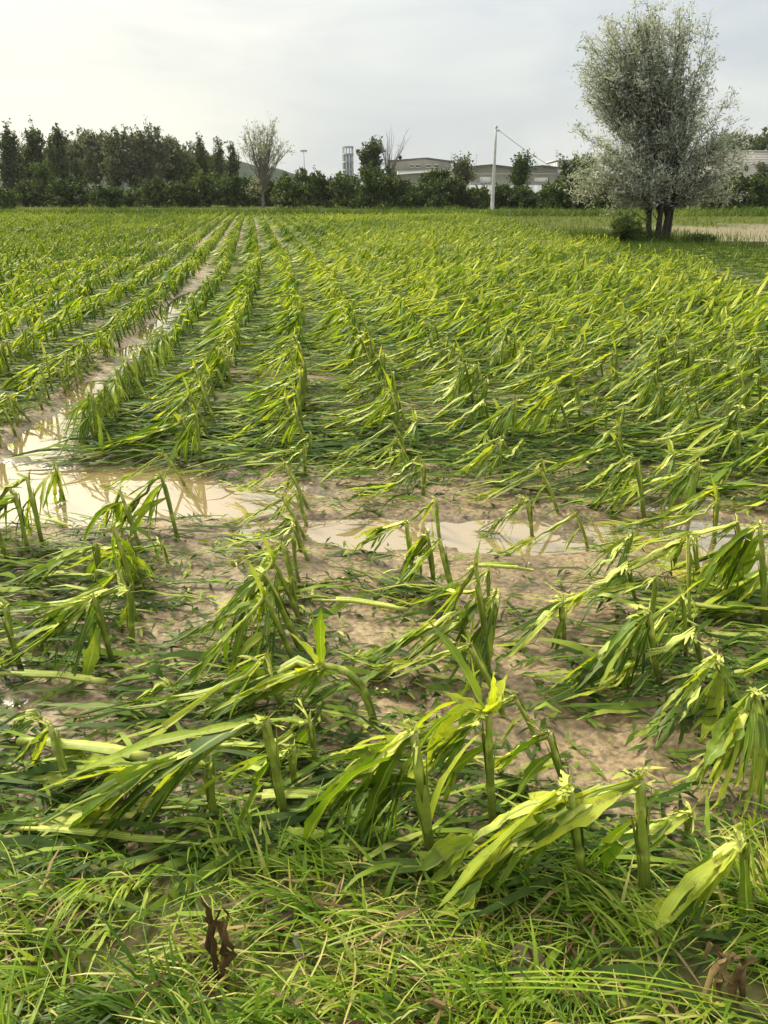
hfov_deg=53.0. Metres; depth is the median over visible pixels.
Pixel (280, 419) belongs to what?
corn plant
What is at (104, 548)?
corn plant
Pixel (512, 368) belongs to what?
corn plant
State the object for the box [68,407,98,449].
corn plant
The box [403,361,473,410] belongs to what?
corn plant
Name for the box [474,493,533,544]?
corn plant
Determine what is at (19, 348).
corn plant
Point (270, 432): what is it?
corn plant
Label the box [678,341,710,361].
corn plant
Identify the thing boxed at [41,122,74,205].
poplar tree
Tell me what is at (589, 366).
corn plant
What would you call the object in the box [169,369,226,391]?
corn plant
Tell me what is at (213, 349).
corn plant
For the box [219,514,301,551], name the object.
corn plant
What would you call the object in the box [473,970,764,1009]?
grass stem
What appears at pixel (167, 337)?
corn plant
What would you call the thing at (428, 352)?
corn plant
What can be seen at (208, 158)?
tree
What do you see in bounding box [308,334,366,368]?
corn plant
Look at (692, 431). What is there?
corn plant
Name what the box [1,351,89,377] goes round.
corn plant
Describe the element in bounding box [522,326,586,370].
corn plant
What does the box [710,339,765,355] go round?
corn plant
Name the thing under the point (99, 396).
corn plant
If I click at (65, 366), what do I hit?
corn plant
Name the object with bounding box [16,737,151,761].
cut stalk
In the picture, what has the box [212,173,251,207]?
bush
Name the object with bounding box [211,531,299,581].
corn plant
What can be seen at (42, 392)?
corn plant
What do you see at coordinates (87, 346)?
corn plant
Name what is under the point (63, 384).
corn plant
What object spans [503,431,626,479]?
corn plant
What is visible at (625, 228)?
bush
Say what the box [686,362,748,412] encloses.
corn plant
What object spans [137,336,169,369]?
corn plant
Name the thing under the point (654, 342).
corn plant
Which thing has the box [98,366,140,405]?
corn plant
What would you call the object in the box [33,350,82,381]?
corn plant
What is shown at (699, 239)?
bush
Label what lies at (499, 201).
bush
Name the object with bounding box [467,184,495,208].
bush
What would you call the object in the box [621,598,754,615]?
cut stalk
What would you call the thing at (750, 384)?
corn plant
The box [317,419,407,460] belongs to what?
corn plant
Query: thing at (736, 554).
corn plant
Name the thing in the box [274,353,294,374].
corn plant
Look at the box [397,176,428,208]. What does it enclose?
bush
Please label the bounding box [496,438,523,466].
corn plant
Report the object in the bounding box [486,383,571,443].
corn plant
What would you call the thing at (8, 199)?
bush
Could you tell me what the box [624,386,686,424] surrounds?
corn plant
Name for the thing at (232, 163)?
pine tree
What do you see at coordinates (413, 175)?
annex building
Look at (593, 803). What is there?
corn plant
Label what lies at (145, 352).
corn plant
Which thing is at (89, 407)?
corn plant
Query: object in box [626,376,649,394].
corn plant
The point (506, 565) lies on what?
cut stalk
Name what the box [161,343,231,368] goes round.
corn plant
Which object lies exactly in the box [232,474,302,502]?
corn plant
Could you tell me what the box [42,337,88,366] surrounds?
corn plant
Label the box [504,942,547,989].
earth clod
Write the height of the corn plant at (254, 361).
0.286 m
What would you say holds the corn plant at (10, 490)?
on the ground at (614, 756)
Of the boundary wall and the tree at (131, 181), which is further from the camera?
the boundary wall
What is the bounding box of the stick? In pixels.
[292,933,308,963]
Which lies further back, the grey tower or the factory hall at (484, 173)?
the grey tower
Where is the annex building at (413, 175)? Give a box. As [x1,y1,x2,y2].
[397,168,453,186]
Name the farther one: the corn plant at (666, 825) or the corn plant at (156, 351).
the corn plant at (156, 351)
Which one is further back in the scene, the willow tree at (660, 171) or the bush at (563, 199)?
the bush at (563, 199)
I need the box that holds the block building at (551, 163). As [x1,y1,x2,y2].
[545,160,573,179]
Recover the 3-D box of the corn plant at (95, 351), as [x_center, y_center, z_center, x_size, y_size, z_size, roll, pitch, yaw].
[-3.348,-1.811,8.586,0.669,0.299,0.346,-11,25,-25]
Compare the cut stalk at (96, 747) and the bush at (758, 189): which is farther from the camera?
the bush at (758, 189)
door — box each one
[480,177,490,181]
[534,178,547,181]
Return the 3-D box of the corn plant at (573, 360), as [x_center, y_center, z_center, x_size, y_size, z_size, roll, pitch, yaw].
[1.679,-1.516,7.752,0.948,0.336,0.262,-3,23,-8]
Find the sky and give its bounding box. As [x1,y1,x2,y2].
[0,0,767,183]
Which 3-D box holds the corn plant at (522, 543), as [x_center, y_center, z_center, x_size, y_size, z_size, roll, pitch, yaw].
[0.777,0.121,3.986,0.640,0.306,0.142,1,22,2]
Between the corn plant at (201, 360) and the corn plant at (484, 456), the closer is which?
the corn plant at (484, 456)
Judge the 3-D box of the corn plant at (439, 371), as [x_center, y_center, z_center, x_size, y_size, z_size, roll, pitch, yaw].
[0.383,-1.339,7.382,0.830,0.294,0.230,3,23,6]
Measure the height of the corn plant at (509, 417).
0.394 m
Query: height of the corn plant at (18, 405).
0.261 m
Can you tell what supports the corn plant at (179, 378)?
on the ground at (614, 756)
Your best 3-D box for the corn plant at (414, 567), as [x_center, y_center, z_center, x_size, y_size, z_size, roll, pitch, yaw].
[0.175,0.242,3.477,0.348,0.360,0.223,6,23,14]
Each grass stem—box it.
[304,919,470,956]
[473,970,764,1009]
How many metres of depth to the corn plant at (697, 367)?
6.88 m
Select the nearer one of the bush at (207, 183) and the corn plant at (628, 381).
the corn plant at (628, 381)
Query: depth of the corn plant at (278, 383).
6.45 m
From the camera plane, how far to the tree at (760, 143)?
183.71 m
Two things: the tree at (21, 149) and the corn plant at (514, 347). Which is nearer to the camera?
the corn plant at (514, 347)
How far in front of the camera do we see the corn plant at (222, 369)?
7.35 m
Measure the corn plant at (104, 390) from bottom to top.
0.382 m
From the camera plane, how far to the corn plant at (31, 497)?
3.96 m
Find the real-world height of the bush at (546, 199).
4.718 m
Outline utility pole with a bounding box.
[490,126,498,208]
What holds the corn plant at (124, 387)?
on the ground at (614, 756)
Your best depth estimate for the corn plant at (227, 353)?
7.72 m
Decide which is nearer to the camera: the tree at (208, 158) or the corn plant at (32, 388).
the corn plant at (32, 388)
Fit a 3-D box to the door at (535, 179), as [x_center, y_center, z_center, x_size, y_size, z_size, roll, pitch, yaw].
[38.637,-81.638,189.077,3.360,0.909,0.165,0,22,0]
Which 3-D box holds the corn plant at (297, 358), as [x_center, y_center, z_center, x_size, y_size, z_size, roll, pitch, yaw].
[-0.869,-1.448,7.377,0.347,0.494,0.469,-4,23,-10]
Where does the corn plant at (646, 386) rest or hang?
on the ground at (614, 756)
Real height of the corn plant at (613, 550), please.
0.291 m
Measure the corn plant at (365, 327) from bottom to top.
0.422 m
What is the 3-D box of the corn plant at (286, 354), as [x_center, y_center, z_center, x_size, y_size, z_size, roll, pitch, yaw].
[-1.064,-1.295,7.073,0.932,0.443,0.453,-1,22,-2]
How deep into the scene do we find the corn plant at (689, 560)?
3.22 m
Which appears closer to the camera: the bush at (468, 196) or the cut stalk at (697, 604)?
the cut stalk at (697, 604)
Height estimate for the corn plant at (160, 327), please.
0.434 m
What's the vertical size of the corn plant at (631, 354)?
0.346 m
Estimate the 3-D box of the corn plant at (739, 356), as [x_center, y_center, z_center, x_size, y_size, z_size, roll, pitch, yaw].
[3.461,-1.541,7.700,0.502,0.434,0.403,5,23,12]
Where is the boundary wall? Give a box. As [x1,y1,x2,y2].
[467,184,547,196]
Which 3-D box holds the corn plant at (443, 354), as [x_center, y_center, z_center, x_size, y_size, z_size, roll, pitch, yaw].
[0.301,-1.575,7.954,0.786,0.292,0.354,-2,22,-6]
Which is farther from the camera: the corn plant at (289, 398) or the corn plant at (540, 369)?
the corn plant at (540, 369)
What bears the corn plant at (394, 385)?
on the ground at (614, 756)
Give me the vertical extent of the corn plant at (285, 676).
0.553 m
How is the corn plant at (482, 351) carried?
on the ground at (614, 756)
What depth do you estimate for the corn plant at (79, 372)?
7.61 m
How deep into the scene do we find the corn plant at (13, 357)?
8.14 m
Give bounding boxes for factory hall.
[387,157,451,178]
[468,164,512,194]
[527,165,559,185]
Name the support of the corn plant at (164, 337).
on the ground at (614, 756)
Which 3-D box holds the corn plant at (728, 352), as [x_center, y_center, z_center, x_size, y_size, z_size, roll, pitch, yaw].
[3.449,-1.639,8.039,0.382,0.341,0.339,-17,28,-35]
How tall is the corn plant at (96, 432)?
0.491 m
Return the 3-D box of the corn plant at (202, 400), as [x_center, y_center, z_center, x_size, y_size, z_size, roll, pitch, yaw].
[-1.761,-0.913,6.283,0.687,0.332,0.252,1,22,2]
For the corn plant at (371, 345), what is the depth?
7.94 m
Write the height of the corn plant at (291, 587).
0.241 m
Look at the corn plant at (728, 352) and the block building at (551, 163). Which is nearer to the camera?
the corn plant at (728, 352)
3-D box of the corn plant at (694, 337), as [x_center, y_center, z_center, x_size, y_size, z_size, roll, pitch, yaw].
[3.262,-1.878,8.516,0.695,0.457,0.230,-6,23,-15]
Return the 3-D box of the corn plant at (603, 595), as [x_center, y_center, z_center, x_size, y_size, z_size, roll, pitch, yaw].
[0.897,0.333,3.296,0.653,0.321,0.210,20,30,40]
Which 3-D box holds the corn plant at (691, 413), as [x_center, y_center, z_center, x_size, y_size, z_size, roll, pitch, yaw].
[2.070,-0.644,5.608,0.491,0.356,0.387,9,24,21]
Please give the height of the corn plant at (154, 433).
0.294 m
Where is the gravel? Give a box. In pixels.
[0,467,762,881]
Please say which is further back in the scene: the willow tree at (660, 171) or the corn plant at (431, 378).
the willow tree at (660, 171)
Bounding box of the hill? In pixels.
[0,160,335,196]
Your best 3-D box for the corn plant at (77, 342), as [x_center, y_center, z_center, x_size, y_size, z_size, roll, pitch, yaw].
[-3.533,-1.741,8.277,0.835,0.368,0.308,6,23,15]
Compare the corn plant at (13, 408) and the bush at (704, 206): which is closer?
the corn plant at (13, 408)
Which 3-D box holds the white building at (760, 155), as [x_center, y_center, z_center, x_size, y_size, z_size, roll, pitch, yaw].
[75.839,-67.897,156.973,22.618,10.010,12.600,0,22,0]
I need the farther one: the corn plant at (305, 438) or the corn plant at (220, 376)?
the corn plant at (220, 376)
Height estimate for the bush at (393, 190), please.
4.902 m
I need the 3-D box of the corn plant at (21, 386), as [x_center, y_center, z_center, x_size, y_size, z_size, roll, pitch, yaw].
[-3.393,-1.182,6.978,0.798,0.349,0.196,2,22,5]
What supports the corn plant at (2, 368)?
on the ground at (614, 756)
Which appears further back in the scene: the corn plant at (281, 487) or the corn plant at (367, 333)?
the corn plant at (367, 333)
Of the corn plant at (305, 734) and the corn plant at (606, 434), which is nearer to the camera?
the corn plant at (305, 734)
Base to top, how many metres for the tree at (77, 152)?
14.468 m
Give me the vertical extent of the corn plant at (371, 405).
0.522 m
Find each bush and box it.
[0,186,22,208]
[6,178,46,206]
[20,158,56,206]
[43,171,95,206]
[86,183,127,208]
[123,184,147,206]
[134,175,182,207]
[170,178,205,206]
[190,161,231,206]
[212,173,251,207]
[238,186,270,206]
[247,178,282,206]
[270,171,311,207]
[291,165,322,206]
[306,170,362,207]
[325,167,367,208]
[349,161,397,208]
[370,174,416,209]
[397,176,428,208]
[413,174,466,208]
[440,179,478,208]
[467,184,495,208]
[487,182,519,208]
[503,179,542,208]
[522,178,562,208]
[544,172,596,210]
[592,187,634,209]
[607,211,656,242]
[676,178,703,208]
[681,231,717,242]
[690,174,743,209]
[727,172,767,208]
[743,170,767,209]
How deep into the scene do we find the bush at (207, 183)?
119.25 m
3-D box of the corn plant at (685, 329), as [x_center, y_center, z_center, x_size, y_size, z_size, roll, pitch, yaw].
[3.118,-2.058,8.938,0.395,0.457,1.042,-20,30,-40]
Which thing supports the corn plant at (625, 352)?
on the ground at (614, 756)
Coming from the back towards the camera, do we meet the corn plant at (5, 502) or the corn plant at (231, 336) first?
the corn plant at (231, 336)
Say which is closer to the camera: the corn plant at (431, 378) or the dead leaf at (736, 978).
the dead leaf at (736, 978)
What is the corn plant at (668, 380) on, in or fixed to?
on the ground at (614, 756)
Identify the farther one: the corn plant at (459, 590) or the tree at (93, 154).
the tree at (93, 154)
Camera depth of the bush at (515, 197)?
103.86 m
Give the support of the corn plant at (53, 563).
on the ground at (614, 756)
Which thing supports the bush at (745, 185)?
on the ground at (614, 756)
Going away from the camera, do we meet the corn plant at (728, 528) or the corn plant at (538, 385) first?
the corn plant at (728, 528)
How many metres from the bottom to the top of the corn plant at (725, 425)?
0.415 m
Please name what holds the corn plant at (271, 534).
on the ground at (614, 756)
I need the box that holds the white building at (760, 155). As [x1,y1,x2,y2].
[698,150,767,199]
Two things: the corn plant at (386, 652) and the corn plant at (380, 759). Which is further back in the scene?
the corn plant at (386, 652)
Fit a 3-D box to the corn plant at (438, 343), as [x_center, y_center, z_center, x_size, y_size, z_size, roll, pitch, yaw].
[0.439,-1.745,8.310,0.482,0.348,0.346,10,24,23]
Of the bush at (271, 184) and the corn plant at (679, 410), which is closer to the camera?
the corn plant at (679, 410)
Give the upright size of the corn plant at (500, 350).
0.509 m
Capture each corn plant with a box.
[0,331,13,367]
[0,341,9,375]
[0,341,53,393]
[0,348,8,376]
[0,365,50,400]
[0,384,43,410]
[0,391,22,413]
[0,393,19,426]
[0,397,31,422]
[0,407,17,435]
[0,471,44,547]
[0,484,27,528]
[0,489,30,552]
[0,530,10,566]
[0,541,101,593]
[0,563,140,640]
[0,583,134,653]
[0,590,113,706]
[0,601,23,669]
[0,708,44,740]
[0,709,287,923]
[0,713,77,796]
[1,348,17,361]
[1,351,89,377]
[6,331,39,352]
[8,344,30,355]
[11,327,32,360]
[11,332,39,359]
[15,531,143,581]
[21,380,49,405]
[24,365,67,393]
[25,390,111,465]
[25,648,286,753]
[26,735,218,827]
[28,459,68,517]
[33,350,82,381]
[36,341,94,361]
[41,390,106,441]
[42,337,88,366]
[42,484,140,552]
[43,352,71,389]
[52,360,85,383]
[54,336,91,363]
[57,412,192,456]
[58,367,77,387]
[61,335,109,361]
[62,388,114,438]
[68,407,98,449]
[69,383,119,429]
[72,536,169,563]
[78,675,185,720]
[83,330,114,354]
[85,470,179,539]
[87,402,208,449]
[90,323,122,359]
[92,449,185,490]
[94,520,171,598]
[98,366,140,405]
[101,378,129,418]
[104,393,118,420]
[106,354,145,399]
[109,369,129,399]
[118,387,216,421]
[119,340,155,384]
[119,349,161,386]
[120,359,141,397]
[120,566,303,666]
[128,324,171,361]
[129,354,146,384]
[130,353,209,410]
[131,371,216,425]
[132,359,215,410]
[135,376,216,404]
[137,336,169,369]
[138,346,146,368]
[142,410,204,472]
[143,345,165,379]
[146,333,174,371]
[146,381,208,419]
[147,327,173,363]
[148,373,209,441]
[152,555,296,701]
[160,330,172,355]
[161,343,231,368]
[163,345,223,369]
[169,347,233,388]
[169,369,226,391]
[171,345,227,379]
[175,602,377,736]
[178,529,302,646]
[179,339,234,357]
[180,345,231,380]
[185,326,236,370]
[188,520,309,561]
[195,354,230,384]
[200,365,303,407]
[201,575,298,614]
[202,367,297,422]
[210,384,298,439]
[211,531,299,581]
[212,492,306,539]
[215,344,307,397]
[216,738,298,801]
[217,389,303,425]
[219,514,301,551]
[220,458,309,508]
[225,324,243,350]
[225,373,302,414]
[226,342,300,376]
[229,534,300,597]
[231,348,316,392]
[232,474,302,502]
[232,698,315,762]
[233,358,288,376]
[236,374,305,405]
[236,448,301,464]
[239,339,295,362]
[240,343,294,364]
[240,399,303,452]
[243,408,304,436]
[249,351,304,362]
[250,366,305,398]
[259,489,308,526]
[264,443,307,479]
[265,328,296,359]
[272,718,433,851]
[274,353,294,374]
[280,340,311,382]
[287,431,312,461]
[297,391,402,438]
[305,368,395,429]
[307,351,371,370]
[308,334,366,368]
[314,374,396,432]
[315,331,368,362]
[316,338,374,368]
[316,373,380,391]
[316,377,383,402]
[316,407,407,430]
[317,330,370,356]
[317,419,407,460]
[319,346,372,358]
[319,383,382,408]
[321,447,409,477]
[323,335,369,370]
[323,345,384,393]
[323,378,388,410]
[333,350,383,385]
[333,634,505,716]
[334,587,500,701]
[334,603,475,688]
[335,436,411,469]
[338,353,386,393]
[343,515,417,577]
[344,770,586,915]
[347,461,426,499]
[349,406,419,466]
[350,557,485,612]
[362,321,379,349]
[362,336,436,366]
[369,452,421,493]
[371,564,501,615]
[371,689,541,750]
[374,528,435,592]
[375,338,443,355]
[376,371,407,410]
[380,536,454,596]
[386,337,430,354]
[386,339,446,370]
[389,341,454,374]
[389,347,448,369]
[394,335,462,378]
[395,350,453,383]
[395,621,507,849]
[397,322,439,359]
[397,360,464,387]
[398,336,447,363]
[398,360,487,408]
[399,364,477,396]
[400,368,463,391]
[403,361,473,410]
[404,537,491,672]
[407,364,473,392]
[408,493,440,538]
[408,762,651,918]
[418,376,488,422]
[419,400,490,438]
[428,433,511,469]
[429,406,485,419]
[448,465,559,514]
[449,396,508,451]
[449,398,523,445]
[452,438,504,484]
[460,453,547,497]
[462,316,503,356]
[470,336,511,361]
[472,322,505,358]
[473,342,523,379]
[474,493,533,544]
[474,720,567,802]
[478,341,525,375]
[478,349,534,383]
[478,368,556,403]
[483,509,588,555]
[486,323,513,366]
[486,366,542,384]
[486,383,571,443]
[488,376,550,395]
[490,369,574,410]
[493,593,567,661]
[494,561,640,638]
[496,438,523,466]
[498,385,582,417]
[503,397,581,428]
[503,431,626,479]
[506,331,528,364]
[506,335,564,356]
[507,352,548,394]
[508,395,598,432]
[515,345,596,375]
[515,570,667,631]
[515,625,707,714]
[521,343,577,369]
[521,603,660,708]
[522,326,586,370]
[530,341,566,361]
[532,334,619,380]
[536,334,580,361]
[546,349,614,384]
[551,348,591,367]
[554,406,625,440]
[554,451,635,497]
[555,513,740,559]
[555,574,705,691]
[559,469,685,502]
[560,361,603,382]
[560,529,633,581]
[561,409,612,442]
[562,368,620,400]
[566,534,706,586]
[566,801,696,867]
[575,319,630,353]
[576,481,718,534]
[577,326,643,355]
[577,474,722,545]
[581,435,676,513]
[582,370,658,415]
[584,355,671,407]
[585,454,645,529]
[591,421,624,451]
[596,343,644,360]
[597,367,642,400]
[604,457,708,521]
[608,388,643,406]
[610,336,656,364]
[616,426,743,468]
[617,333,679,372]
[618,332,679,375]
[622,380,670,426]
[623,325,665,377]
[623,412,734,460]
[623,641,739,750]
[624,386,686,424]
[625,825,767,991]
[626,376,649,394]
[627,392,693,430]
[629,331,668,367]
[632,399,700,442]
[635,318,703,355]
[636,334,724,363]
[642,318,685,350]
[644,348,696,384]
[647,683,767,827]
[651,355,709,395]
[654,364,701,388]
[661,528,714,626]
[664,348,715,395]
[667,322,706,357]
[672,342,703,375]
[675,403,745,464]
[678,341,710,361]
[678,354,743,404]
[682,514,767,623]
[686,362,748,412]
[689,364,740,403]
[694,372,767,419]
[695,340,738,368]
[708,335,760,352]
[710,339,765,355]
[720,336,758,374]
[721,334,756,379]
[723,346,767,379]
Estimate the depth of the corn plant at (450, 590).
3.40 m
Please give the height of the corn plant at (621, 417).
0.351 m
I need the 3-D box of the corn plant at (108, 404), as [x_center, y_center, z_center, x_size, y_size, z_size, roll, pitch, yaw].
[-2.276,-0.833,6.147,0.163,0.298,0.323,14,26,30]
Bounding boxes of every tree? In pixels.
[0,118,27,190]
[15,142,24,178]
[19,115,48,183]
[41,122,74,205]
[62,139,76,184]
[64,125,96,186]
[76,128,111,190]
[97,124,142,187]
[121,131,144,190]
[124,115,178,184]
[161,135,191,194]
[174,138,194,184]
[183,140,197,190]
[185,131,210,187]
[196,152,225,195]
[206,136,230,194]
[221,141,241,180]
[237,115,295,207]
[355,135,385,207]
[376,128,407,175]
[418,167,452,188]
[447,151,481,187]
[506,148,537,191]
[553,152,597,210]
[555,0,757,240]
[718,131,759,149]
[744,127,767,149]
[753,161,767,176]
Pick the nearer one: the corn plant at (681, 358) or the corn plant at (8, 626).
the corn plant at (8, 626)
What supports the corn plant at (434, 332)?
on the ground at (614, 756)
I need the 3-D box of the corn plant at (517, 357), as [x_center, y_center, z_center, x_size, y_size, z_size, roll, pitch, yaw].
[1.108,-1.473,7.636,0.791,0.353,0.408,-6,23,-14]
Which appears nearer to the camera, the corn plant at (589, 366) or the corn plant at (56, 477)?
the corn plant at (56, 477)
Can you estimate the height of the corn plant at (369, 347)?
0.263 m
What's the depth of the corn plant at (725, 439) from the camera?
5.17 m
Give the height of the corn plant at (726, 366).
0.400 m
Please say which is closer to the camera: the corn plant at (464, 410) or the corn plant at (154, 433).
the corn plant at (154, 433)
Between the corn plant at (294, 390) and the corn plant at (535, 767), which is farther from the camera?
the corn plant at (294, 390)
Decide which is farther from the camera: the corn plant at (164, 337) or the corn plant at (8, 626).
the corn plant at (164, 337)
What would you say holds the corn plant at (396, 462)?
on the ground at (614, 756)
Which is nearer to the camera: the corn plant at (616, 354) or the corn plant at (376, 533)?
the corn plant at (376, 533)
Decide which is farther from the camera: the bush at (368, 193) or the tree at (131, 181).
the tree at (131, 181)
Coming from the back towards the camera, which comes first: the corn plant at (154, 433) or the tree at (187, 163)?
the tree at (187, 163)
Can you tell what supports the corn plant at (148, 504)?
on the ground at (614, 756)
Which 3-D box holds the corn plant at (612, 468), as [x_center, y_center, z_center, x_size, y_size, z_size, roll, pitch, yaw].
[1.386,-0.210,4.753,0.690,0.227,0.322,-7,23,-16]
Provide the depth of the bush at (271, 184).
128.23 m
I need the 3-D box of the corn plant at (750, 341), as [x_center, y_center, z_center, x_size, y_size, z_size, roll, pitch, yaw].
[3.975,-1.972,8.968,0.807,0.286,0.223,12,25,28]
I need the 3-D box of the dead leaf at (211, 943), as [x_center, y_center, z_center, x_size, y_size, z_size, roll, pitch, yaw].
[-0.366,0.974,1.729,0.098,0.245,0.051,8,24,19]
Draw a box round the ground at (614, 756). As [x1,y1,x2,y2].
[0,198,767,1023]
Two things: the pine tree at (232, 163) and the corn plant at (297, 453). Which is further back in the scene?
the pine tree at (232, 163)
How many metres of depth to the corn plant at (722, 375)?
6.60 m
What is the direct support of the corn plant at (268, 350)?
on the ground at (614, 756)
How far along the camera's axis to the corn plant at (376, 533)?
3.73 m
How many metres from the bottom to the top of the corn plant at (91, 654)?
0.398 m
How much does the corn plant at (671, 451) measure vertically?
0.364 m
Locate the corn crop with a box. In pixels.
[0,210,767,685]
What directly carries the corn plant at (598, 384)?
on the ground at (614, 756)
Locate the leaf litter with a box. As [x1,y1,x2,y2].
[0,246,767,1023]
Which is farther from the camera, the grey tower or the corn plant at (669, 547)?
the grey tower
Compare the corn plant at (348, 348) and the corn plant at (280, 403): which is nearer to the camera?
the corn plant at (280, 403)
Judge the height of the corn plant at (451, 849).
0.402 m
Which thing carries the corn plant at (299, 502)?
on the ground at (614, 756)
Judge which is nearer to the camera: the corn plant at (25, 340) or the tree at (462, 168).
the corn plant at (25, 340)
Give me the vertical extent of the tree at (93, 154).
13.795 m
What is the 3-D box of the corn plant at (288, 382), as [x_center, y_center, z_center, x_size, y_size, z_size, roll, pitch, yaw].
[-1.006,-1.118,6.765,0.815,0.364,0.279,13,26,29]
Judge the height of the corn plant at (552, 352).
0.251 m
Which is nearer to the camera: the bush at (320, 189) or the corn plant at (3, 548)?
the corn plant at (3, 548)
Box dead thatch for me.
[0,838,767,1023]
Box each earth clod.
[260,886,302,931]
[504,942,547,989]
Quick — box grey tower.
[342,146,353,180]
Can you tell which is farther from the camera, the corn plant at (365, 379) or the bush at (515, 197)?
the bush at (515, 197)
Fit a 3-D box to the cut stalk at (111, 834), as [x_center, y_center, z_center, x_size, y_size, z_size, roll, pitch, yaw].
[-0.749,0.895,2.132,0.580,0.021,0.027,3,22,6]
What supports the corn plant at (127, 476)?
on the ground at (614, 756)
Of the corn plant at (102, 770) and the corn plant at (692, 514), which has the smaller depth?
the corn plant at (102, 770)
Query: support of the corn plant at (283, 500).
on the ground at (614, 756)
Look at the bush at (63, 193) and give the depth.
119.32 m
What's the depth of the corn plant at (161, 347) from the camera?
8.06 m
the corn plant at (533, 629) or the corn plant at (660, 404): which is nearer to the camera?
the corn plant at (533, 629)
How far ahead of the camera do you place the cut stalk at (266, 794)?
2.26 m
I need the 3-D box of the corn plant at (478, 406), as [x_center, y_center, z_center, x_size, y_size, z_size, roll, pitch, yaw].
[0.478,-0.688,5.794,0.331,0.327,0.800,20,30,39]
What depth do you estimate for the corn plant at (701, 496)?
4.24 m
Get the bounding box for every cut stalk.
[0,669,107,685]
[14,824,212,847]
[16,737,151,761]
[215,741,309,752]
[243,789,321,800]
[312,596,407,611]
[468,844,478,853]
[471,562,533,571]
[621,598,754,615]
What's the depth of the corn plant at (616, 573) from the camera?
3.27 m
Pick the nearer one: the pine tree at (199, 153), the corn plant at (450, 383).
the corn plant at (450, 383)
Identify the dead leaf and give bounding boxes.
[201,901,237,989]
[701,941,759,1007]
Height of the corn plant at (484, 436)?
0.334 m
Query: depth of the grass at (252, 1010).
1.80 m
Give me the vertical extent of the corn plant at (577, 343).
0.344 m
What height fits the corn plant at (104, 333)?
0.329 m
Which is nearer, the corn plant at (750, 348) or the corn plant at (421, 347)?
the corn plant at (750, 348)
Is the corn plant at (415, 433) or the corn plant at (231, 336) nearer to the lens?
the corn plant at (415, 433)
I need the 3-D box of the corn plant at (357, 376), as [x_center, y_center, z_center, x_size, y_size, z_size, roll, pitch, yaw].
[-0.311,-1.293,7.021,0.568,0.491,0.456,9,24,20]
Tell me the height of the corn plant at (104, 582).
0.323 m
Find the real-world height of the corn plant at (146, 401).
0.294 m
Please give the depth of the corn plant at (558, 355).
8.10 m
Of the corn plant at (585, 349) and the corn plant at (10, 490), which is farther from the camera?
the corn plant at (585, 349)
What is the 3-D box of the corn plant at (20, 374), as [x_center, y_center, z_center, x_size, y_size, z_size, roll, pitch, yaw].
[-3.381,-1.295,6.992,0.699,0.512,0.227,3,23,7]
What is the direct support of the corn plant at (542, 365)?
on the ground at (614, 756)
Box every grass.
[0,203,767,277]
[0,750,767,1023]
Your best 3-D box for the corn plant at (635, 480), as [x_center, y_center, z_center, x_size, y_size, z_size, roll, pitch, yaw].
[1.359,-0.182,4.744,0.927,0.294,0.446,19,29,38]
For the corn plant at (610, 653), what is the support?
on the ground at (614, 756)
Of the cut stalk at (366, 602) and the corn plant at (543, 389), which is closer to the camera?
the cut stalk at (366, 602)
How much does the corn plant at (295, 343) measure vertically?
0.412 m
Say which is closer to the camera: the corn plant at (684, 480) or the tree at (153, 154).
the corn plant at (684, 480)
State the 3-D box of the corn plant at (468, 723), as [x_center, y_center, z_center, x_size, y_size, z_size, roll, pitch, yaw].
[0.136,0.627,2.170,0.394,0.650,0.375,0,22,0]
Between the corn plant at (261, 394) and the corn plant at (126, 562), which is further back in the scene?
the corn plant at (261, 394)
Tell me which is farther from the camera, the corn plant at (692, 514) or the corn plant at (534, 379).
the corn plant at (534, 379)
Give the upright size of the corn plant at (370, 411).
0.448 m
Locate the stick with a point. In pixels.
(296, 943)
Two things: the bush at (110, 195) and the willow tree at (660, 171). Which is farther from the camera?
the bush at (110, 195)
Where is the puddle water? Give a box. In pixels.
[0,241,767,589]
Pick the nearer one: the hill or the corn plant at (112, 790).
the corn plant at (112, 790)
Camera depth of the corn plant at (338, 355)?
8.35 m
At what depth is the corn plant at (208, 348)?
8.44 m
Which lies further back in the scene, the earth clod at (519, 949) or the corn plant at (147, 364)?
the corn plant at (147, 364)
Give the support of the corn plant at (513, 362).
on the ground at (614, 756)
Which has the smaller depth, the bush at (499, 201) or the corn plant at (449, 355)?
the corn plant at (449, 355)
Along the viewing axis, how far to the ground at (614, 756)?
3.16 m
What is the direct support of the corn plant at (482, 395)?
on the ground at (614, 756)
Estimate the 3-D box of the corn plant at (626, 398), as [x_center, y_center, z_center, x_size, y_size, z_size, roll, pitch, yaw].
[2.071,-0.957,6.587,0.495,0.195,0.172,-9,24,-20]
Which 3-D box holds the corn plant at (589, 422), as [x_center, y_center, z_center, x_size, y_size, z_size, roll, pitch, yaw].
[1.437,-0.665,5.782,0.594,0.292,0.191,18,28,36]
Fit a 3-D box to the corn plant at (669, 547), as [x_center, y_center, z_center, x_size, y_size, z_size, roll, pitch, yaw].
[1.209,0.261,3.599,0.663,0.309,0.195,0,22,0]
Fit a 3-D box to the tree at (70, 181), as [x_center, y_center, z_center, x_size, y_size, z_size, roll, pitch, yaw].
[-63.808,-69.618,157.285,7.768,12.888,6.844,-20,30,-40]
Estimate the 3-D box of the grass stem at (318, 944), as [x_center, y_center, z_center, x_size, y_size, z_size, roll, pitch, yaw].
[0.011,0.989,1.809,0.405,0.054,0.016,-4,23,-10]

